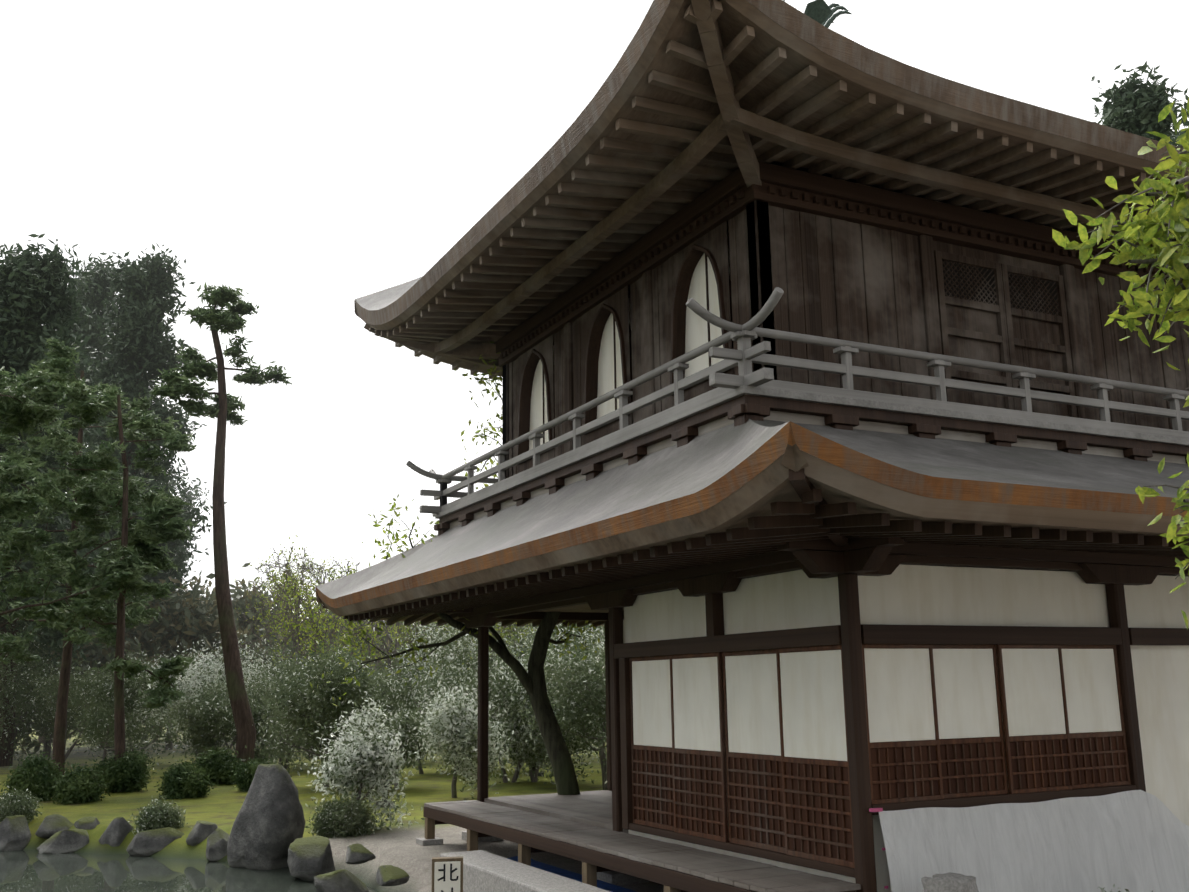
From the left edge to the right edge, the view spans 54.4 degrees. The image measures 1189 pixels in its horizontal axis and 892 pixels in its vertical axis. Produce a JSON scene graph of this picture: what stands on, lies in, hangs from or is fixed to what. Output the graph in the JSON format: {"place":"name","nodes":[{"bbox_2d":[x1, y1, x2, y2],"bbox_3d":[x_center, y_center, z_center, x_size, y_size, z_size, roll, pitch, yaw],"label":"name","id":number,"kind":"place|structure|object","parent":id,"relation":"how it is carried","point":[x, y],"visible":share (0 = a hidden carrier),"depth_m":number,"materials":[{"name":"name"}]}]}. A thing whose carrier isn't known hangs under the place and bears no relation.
{"place":"outdoors","nodes":[
{"label":"outdoors","id":0,"kind":"place"},
{"bbox_2d":[0,850,378,891],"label":"pond water","id":1,"kind":"structure","parent":0,"point":[28,871],"depth_m":13.85,"materials":[{"name":"liquid"}]},
{"bbox_2d":[0,715,663,891],"bbox_3d":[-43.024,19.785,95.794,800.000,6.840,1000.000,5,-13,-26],"label":"terrain","id":2,"kind":"structure","parent":0,"point":[220,806],"depth_m":18.65,"materials":[{"name":"green plant"}]},
{"bbox_2d":[0,785,47,822],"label":"shore plant","id":3,"kind":"object","parent":2,"relation":"on","point":[12,805],"visible":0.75,"depth_m":17.21,"materials":[{"name":"green plant"}]},
{"bbox_2d":[0,251,61,676],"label":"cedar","id":4,"kind":"object","parent":2,"relation":"on","point":[29,564],"depth_m":33.33,"materials":[{"name":"green plant"}]},
{"bbox_2d":[0,752,68,801],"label":"shrub","id":5,"kind":"object","parent":2,"relation":"on","point":[33,772],"visible":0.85,"depth_m":20.63,"materials":[{"name":"green plant"}]},
{"bbox_2d":[0,233,135,766],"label":"cedar","id":6,"kind":"object","parent":2,"relation":"on","point":[36,302],"visible":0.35,"depth_m":32.56,"materials":[{"name":"green plant"}]},
{"bbox_2d":[0,611,135,763],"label":"pale shrub","id":7,"kind":"object","parent":2,"relation":"on","point":[23,700],"visible":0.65,"depth_m":31.00,"materials":[{"name":"green plant"}]},
{"bbox_2d":[51,759,109,804],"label":"azalea","id":8,"kind":"object","parent":2,"relation":"on","point":[78,784],"visible":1,"depth_m":20.04,"materials":[{"name":"green plant"}]},
{"bbox_2d":[0,366,164,645],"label":"layered pine","id":9,"kind":"object","parent":2,"relation":"on","point":[21,410],"visible":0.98,"depth_m":21.60,"materials":[{"name":"green plant"}]},
{"bbox_2d":[13,655,151,760],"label":"pale shrub","id":10,"kind":"object","parent":2,"relation":"on","point":[69,727],"visible":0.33,"depth_m":30.23,"materials":[{"name":"green plant"}]},
{"bbox_2d":[15,589,165,756],"bbox_3d":[-16.384,6.742,35.083,6.400,5.622,6.145,-2,-12,6],"label":"tree","id":11,"kind":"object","parent":2,"relation":"on","point":[97,655],"depth_m":35.14,"materials":[{"name":"green plant"}]},
{"bbox_2d":[27,252,162,742],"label":"cedar","id":12,"kind":"object","parent":2,"relation":"on","point":[96,284],"visible":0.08,"depth_m":46.49,"materials":[{"name":"green plant"}]},
{"bbox_2d":[0,336,197,774],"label":"layered pine","id":13,"kind":"object","parent":2,"relation":"on","point":[59,362],"visible":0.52,"depth_m":25.99,"materials":[{"name":"green plant"}]},
{"bbox_2d":[29,381,196,791],"bbox_3d":[-9.850,2.687,23.310,3.278,8.421,3.758,5,-13,-26],"label":"layered pine","id":14,"kind":"object","parent":2,"relation":"on","point":[133,535],"visible":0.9,"depth_m":23.20,"materials":[{"name":"green plant"}]},
{"bbox_2d":[0,814,228,861],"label":"rocks","id":15,"kind":"object","parent":2,"relation":"on","point":[57,833],"depth_m":15.95,"materials":[{"name":"grey stone"}]},
{"bbox_2d":[44,637,187,771],"bbox_3d":[-11.205,6.162,27.369,3.372,3.227,3.540,-9,-15,36],"label":"pale shrub","id":16,"kind":"object","parent":2,"relation":"on","point":[102,721],"visible":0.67,"depth_m":27.00,"materials":[{"name":"green plant"}]},
{"bbox_2d":[91,744,156,793],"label":"shrub","id":17,"kind":"object","parent":2,"relation":"on","point":[127,772],"visible":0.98,"depth_m":22.10,"materials":[{"name":"green plant"}]},
{"bbox_2d":[42,243,227,747],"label":"cedar","id":18,"kind":"object","parent":2,"relation":"on","point":[142,347],"visible":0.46,"depth_m":41.41,"materials":[{"name":"green plant"}]},
{"bbox_2d":[104,649,172,749],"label":"tree","id":19,"kind":"object","parent":2,"relation":"on","point":[142,697],"depth_m":32.78,"materials":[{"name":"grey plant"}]},
{"bbox_2d":[127,795,191,835],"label":"shore plant","id":20,"kind":"object","parent":2,"relation":"on","point":[160,815],"visible":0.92,"depth_m":15.94,"materials":[{"name":"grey plant"}]},
{"bbox_2d":[80,572,260,749],"bbox_3d":[-14.301,7.208,38.406,6.720,5.983,5.274,0,-12,-6],"label":"tree","id":21,"kind":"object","parent":2,"relation":"on","point":[181,624],"depth_m":37.70,"materials":[{"name":"green plant"}]},
{"bbox_2d":[135,465,209,569],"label":"tree","id":22,"kind":"object","parent":2,"relation":"on","point":[190,493],"visible":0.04,"depth_m":93.20,"materials":[{"name":"green plant"}]},
{"bbox_2d":[105,584,243,742],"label":"tree","id":23,"kind":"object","parent":2,"relation":"on","point":[185,588],"depth_m":42.45,"materials":[{"name":"green plant"}]},
{"bbox_2d":[154,753,219,799],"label":"azalea","id":24,"kind":"object","parent":2,"relation":"on","point":[185,779],"visible":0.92,"depth_m":20.65,"materials":[{"name":"green plant"}]},
{"bbox_2d":[100,629,282,762],"bbox_3d":[-10.740,6.676,30.755,4.729,3.612,4.330,-9,-14,33],"label":"pale shrub","id":25,"kind":"object","parent":2,"relation":"on","point":[199,675],"visible":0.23,"depth_m":30.43,"materials":[{"name":"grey plant"}]},
{"bbox_2d":[144,282,291,762],"bbox_3d":[-8.608,1.844,25.945,3.030,11.125,2.801,-6,-13,25],"label":"pine tree","id":26,"kind":"object","parent":2,"relation":"on","point":[180,384],"visible":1,"depth_m":26.22,"materials":[{"name":"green plant"}]},
{"bbox_2d":[193,745,249,785],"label":"azalea","id":27,"kind":"object","parent":2,"relation":"on","point":[218,765],"visible":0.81,"depth_m":23.62,"materials":[{"name":"green plant"}]},
{"bbox_2d":[159,671,289,762],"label":"pale shrub","id":28,"kind":"object","parent":2,"relation":"on","point":[210,720],"visible":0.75,"depth_m":26.45,"materials":[{"name":"green plant"}]},
{"bbox_2d":[171,562,306,737],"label":"tree","id":29,"kind":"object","parent":2,"relation":"on","point":[238,600],"depth_m":44.78,"materials":[{"name":"green plant"}]},
{"bbox_2d":[228,754,291,791],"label":"azalea","id":30,"kind":"object","parent":2,"relation":"on","point":[244,774],"visible":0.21,"depth_m":21.90,"materials":[{"name":"green plant"}]},
{"bbox_2d":[219,667,305,757],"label":"pale shrub","id":31,"kind":"object","parent":2,"relation":"on","point":[268,733],"visible":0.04,"depth_m":33.12,"materials":[{"name":"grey plant"}]},
{"bbox_2d":[227,764,304,869],"bbox_3d":[-4.075,4.767,14.526,1.060,1.514,0.746,-12,-16,42],"label":"standing rock","id":32,"kind":"object","parent":2,"relation":"on","point":[268,827],"visible":0.9,"depth_m":14.26,"materials":[{"name":"grey stone"}]},
{"bbox_2d":[234,563,316,610],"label":"tree","id":33,"kind":"object","parent":2,"relation":"on","point":[274,578],"visible":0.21,"depth_m":56.83,"materials":[{"name":"green plant"}]},
{"bbox_2d":[222,640,345,768],"bbox_3d":[-7.406,6.362,28.377,3.374,3.214,4.216,5,-13,-26],"label":"pale shrub","id":34,"kind":"object","parent":2,"relation":"on","point":[256,690],"visible":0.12,"depth_m":28.10,"materials":[{"name":"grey plant"}]},
{"bbox_2d":[235,546,344,741],"bbox_3d":[-9.626,6.578,37.754,3.448,6.731,3.699,-7,-13,25],"label":"tree","id":35,"kind":"object","parent":2,"relation":"on","point":[297,614],"visible":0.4,"depth_m":37.70,"materials":[{"name":"green plant"}]},
{"bbox_2d":[243,626,351,751],"bbox_3d":[-8.994,7.506,35.821,3.663,3.961,3.741,5,-13,-26],"label":"tree","id":36,"kind":"object","parent":2,"relation":"on","point":[270,655],"visible":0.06,"depth_m":36.30,"materials":[{"name":"green plant"}]},
{"bbox_2d":[246,555,354,739],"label":"tree","id":37,"kind":"object","parent":2,"relation":"on","point":[264,597],"visible":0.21,"depth_m":41.98,"materials":[{"name":"green plant"}]},
{"bbox_2d":[241,585,375,676],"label":"tree","id":38,"kind":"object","parent":2,"relation":"on","point":[277,637],"depth_m":40.88,"materials":[{"name":"green plant"}]},
{"bbox_2d":[242,535,381,758],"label":"budding trees","id":39,"kind":"object","parent":2,"relation":"on","point":[289,593],"visible":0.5,"depth_m":32.71,"materials":[{"name":"green plant"}]},
{"bbox_2d":[245,625,393,786],"bbox_3d":[-5.266,5.127,22.652,2.679,3.143,3.079,5,-13,-26],"label":"pale shrub","id":40,"kind":"object","parent":2,"relation":"on","point":[317,709],"visible":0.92,"depth_m":22.26,"materials":[{"name":"green plant"}]},
{"bbox_2d":[298,548,342,584],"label":"tree","id":41,"kind":"object","parent":2,"relation":"on","point":[314,579],"visible":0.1,"depth_m":69.65,"materials":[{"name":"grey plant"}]},
{"bbox_2d":[293,552,362,622],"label":"tree","id":42,"kind":"object","parent":2,"relation":"on","point":[314,571],"visible":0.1,"depth_m":45.78,"materials":[{"name":"green plant"}]},
{"bbox_2d":[276,560,384,770],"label":"budding trees","id":43,"kind":"object","parent":2,"relation":"on","point":[317,615],"visible":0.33,"depth_m":26.77,"materials":[{"name":"green plant"}]},
{"bbox_2d":[305,788,384,837],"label":"shrub","id":44,"kind":"object","parent":2,"relation":"on","point":[345,818],"visible":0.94,"depth_m":14.91,"materials":[{"name":"green plant"}]},
{"bbox_2d":[287,836,409,891],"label":"rocks","id":45,"kind":"object","parent":2,"relation":"on","point":[310,859],"visible":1,"depth_m":12.86,"materials":[{"name":"grey stone"}]},
{"bbox_2d":[314,568,394,676],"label":"tree","id":46,"kind":"object","parent":2,"relation":"on","point":[368,649],"visible":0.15,"depth_m":41.25,"materials":[{"name":"green plant"}]},
{"bbox_2d":[308,606,409,680],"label":"tree","id":47,"kind":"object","parent":2,"relation":"on","point":[377,645],"depth_m":45.63,"materials":[{"name":"green plant"}]},
{"bbox_2d":[300,681,424,830],"bbox_3d":[-3.205,4.313,15.673,1.716,2.250,1.703,-5,-12,19],"label":"flowering shrub","id":48,"kind":"object","parent":2,"relation":"on","point":[360,761],"visible":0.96,"depth_m":15.55,"materials":[{"name":"grey plant"}]},
{"bbox_2d":[327,557,403,629],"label":"tree","id":49,"kind":"object","parent":2,"relation":"on","point":[349,572],"visible":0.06,"depth_m":48.77,"materials":[{"name":"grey plant"}]},
{"bbox_2d":[359,660,408,693],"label":"tree","id":50,"kind":"object","parent":2,"relation":"on","point":[382,669],"depth_m":34.28,"materials":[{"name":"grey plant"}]},
{"bbox_2d":[350,663,432,758],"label":"pale shrub","id":51,"kind":"object","parent":2,"relation":"on","point":[378,677],"visible":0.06,"depth_m":29.37,"materials":[{"name":"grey plant"}]},
{"bbox_2d":[361,699,437,789],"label":"pale shrub","id":52,"kind":"object","parent":2,"relation":"on","point":[407,723],"visible":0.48,"depth_m":21.65,"materials":[{"name":"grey plant"}]},
{"bbox_2d":[349,620,450,678],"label":"tree","id":53,"kind":"object","parent":2,"relation":"on","point":[396,646],"visible":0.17,"depth_m":38.85,"materials":[{"name":"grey plant"}]},
{"bbox_2d":[380,621,423,690],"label":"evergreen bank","id":54,"kind":"structure","parent":2,"relation":"on","point":[399,633],"depth_m":49.67,"materials":[{"name":"green plant"}]},
{"bbox_2d":[368,638,471,773],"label":"pale shrub","id":55,"kind":"object","parent":2,"relation":"on","point":[400,690],"visible":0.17,"depth_m":26.08,"materials":[{"name":"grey plant"}]},
{"bbox_2d":[385,621,462,758],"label":"tree","id":56,"kind":"object","parent":2,"relation":"on","point":[403,634],"visible":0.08,"depth_m":31.81,"materials":[{"name":"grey plant"}]},
{"bbox_2d":[374,640,474,681],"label":"tree","id":57,"kind":"object","parent":2,"relation":"on","point":[407,661],"visible":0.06,"depth_m":41.08,"materials":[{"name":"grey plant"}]},
{"bbox_2d":[388,622,500,690],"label":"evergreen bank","id":58,"kind":"structure","parent":2,"relation":"on","point":[433,638],"depth_m":43.83,"materials":[{"name":"green plant"}]},
{"bbox_2d":[432,856,462,891],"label":"sign","id":59,"kind":"object","parent":2,"relation":"on","point":[447,874],"visible":1,"depth_m":9.66,"materials":[{"name":"white wood"}]},
{"bbox_2d":[310,341,604,794],"bbox_3d":[-1.168,1.421,15.288,4.730,7.024,4.271,5,-13,-26],"label":"tree","id":60,"kind":"object","parent":2,"relation":"on","point":[533,681],"visible":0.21,"depth_m":15.07,"materials":[{"name":"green plant"}]},
{"bbox_2d":[409,678,513,800],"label":"pale shrub","id":61,"kind":"object","parent":2,"relation":"on","point":[458,733],"visible":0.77,"depth_m":19.58,"materials":[{"name":"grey plant"}]},
{"bbox_2d":[425,656,516,773],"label":"pale shrub","id":62,"kind":"object","parent":2,"relation":"on","point":[473,716],"visible":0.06,"depth_m":26.09,"materials":[{"name":"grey plant"}]},
{"bbox_2d":[386,621,560,752],"bbox_3d":[-3.501,6.288,31.978,5.111,4.658,5.176,5,-13,-26],"label":"tree","id":63,"kind":"object","parent":2,"relation":"on","point":[430,633],"visible":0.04,"depth_m":31.29,"materials":[{"name":"green plant"}]},
{"bbox_2d":[458,623,532,669],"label":"tree","id":64,"kind":"object","parent":2,"relation":"on","point":[506,629],"visible":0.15,"depth_m":28.90,"materials":[{"name":"plant"}]},
{"bbox_2d":[399,621,606,783],"bbox_3d":[-1.740,5.002,23.079,4.175,4.138,5.424,5,-13,-26],"label":"pale shrub","id":65,"kind":"object","parent":2,"relation":"on","point":[499,696],"visible":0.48,"depth_m":22.64,"materials":[{"name":"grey plant"}]},
{"bbox_2d":[440,850,609,891],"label":"stone step","id":66,"kind":"object","parent":2,"relation":"on","point":[483,871],"visible":0.71,"depth_m":10.09,"materials":[{"name":"stone"}]},
{"bbox_2d":[476,622,604,761],"bbox_3d":[-0.902,5.742,29.460,4.799,4.593,5.604,5,-13,-26],"label":"pale shrub","id":67,"kind":"object","parent":2,"relation":"on","point":[520,643],"visible":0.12,"depth_m":29.19,"materials":[{"name":"green plant"}]},
{"bbox_2d":[489,678,595,782],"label":"pale shrub","id":68,"kind":"object","parent":2,"relation":"on","point":[524,753],"visible":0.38,"depth_m":22.57,"materials":[{"name":"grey plant"}]},
{"bbox_2d":[491,627,606,790],"bbox_3d":[0.223,5.078,21.228,4.195,3.418,4.241,5,-13,-26],"label":"pale shrub","id":69,"kind":"object","parent":2,"relation":"on","point":[578,709],"visible":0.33,"depth_m":20.96,"materials":[{"name":"green plant"}]},
{"bbox_2d":[515,626,604,660],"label":"tree","id":70,"kind":"object","parent":2,"relation":"on","point":[553,637],"depth_m":36.73,"materials":[{"name":"green plant"}]},
{"bbox_2d":[507,856,635,891],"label":"blue sheet","id":71,"kind":"object","parent":2,"relation":"on","point":[576,876],"visible":0.27,"depth_m":11.41,"materials":[{"name":"blue plastic"}]},
{"bbox_2d":[547,635,606,772],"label":"pale shrub","id":72,"kind":"object","parent":2,"relation":"on","point":[594,726],"visible":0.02,"depth_m":25.17,"materials":[{"name":"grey plant"}]},
{"bbox_2d":[587,625,604,728],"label":"tree","id":73,"kind":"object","parent":2,"relation":"on","point":[598,636],"depth_m":42.06,"materials":[{"name":"green plant"}]},
{"bbox_2d":[416,800,860,891],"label":"veranda deck","id":74,"kind":"structure","parent":2,"relation":"on","point":[670,867],"depth_m":10.04,"materials":[{"name":"brown wood"}]},
{"bbox_2d":[459,537,1188,891],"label":"lower storey","id":75,"kind":"object","parent":2,"relation":"on","point":[819,705],"visible":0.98,"depth_m":9.20,"materials":[{"name":"white paint"}]},
{"bbox_2d":[316,419,1188,626],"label":"lower roof","id":76,"kind":"structure","parent":75,"relation":"on","point":[795,491],"depth_m":8.03,"materials":[{"name":"grey wood"}]},
{"bbox_2d":[406,161,1188,564],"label":"upper storey","id":77,"kind":"object","parent":76,"relation":"on","point":[784,295],"visible":0.75,"depth_m":10.58,"materials":[{"name":"brown wood"}]},
{"bbox_2d":[354,0,1188,378],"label":"upper roof","id":78,"kind":"structure","parent":77,"relation":"on","point":[692,100],"depth_m":9.62,"materials":[{"name":"brown wood"}]},
{"bbox_2d":[783,0,851,27],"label":"phoenix statue","id":79,"kind":"object","parent":78,"relation":"on","point":[822,12],"visible":0.35,"depth_m":14.12,"materials":[{"name":"teal metal"}]},
{"bbox_2d":[869,790,1188,891],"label":"white tarpaulin","id":80,"kind":"object","parent":2,"relation":"on","point":[1134,841],"visible":0.92,"depth_m":8.63,"materials":[{"name":"white plastic"}]},
{"bbox_2d":[1052,98,1188,629],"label":"spring tree leaves","id":81,"kind":"object","parent":2,"relation":"on","point":[1160,221],"visible":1,"depth_m":3.78,"materials":[{"name":"green leaves"}]},
{"bbox_2d":[1097,884,1152,891],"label":"bush","id":82,"kind":"object","parent":2,"relation":"on","point":[1102,889],"visible":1,"depth_m":8.34,"materials":[{"name":"green plant"}]},
{"bbox_2d":[1088,61,1188,145],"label":"tree","id":83,"kind":"object","parent":2,"relation":"on","point":[1135,107],"visible":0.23,"depth_m":28.42,"materials":[{"name":"leaves"},{"name":"bark"}]},
{"bbox_2d":[1168,116,1188,147],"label":"tree","id":84,"kind":"object","parent":2,"relation":"on","point":[1186,124],"depth_m":21.73,"materials":[{"name":"green plant"}]},
{"bbox_2d":[376,772,398,807],"bbox_3d":[-3.369,5.470,18.628,0.334,0.651,0.334,5,-13,-26],"label":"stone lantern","id":85,"kind":"object","parent":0,"point":[386,801],"visible":0.17,"depth_m":18.55,"materials":[{"name":"grey stone"}]},
{"bbox_2d":[0,0,1188,631],"label":"sky","id":86,"kind":"structure","parent":0,"point":[310,159],"materials":[{"name":"white"}]},
{"bbox_2d":[921,872,978,891],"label":"stone","id":87,"kind":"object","parent":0,"point":[951,882],"depth_m":7.47,"materials":[{"name":"stone"}]}
]}

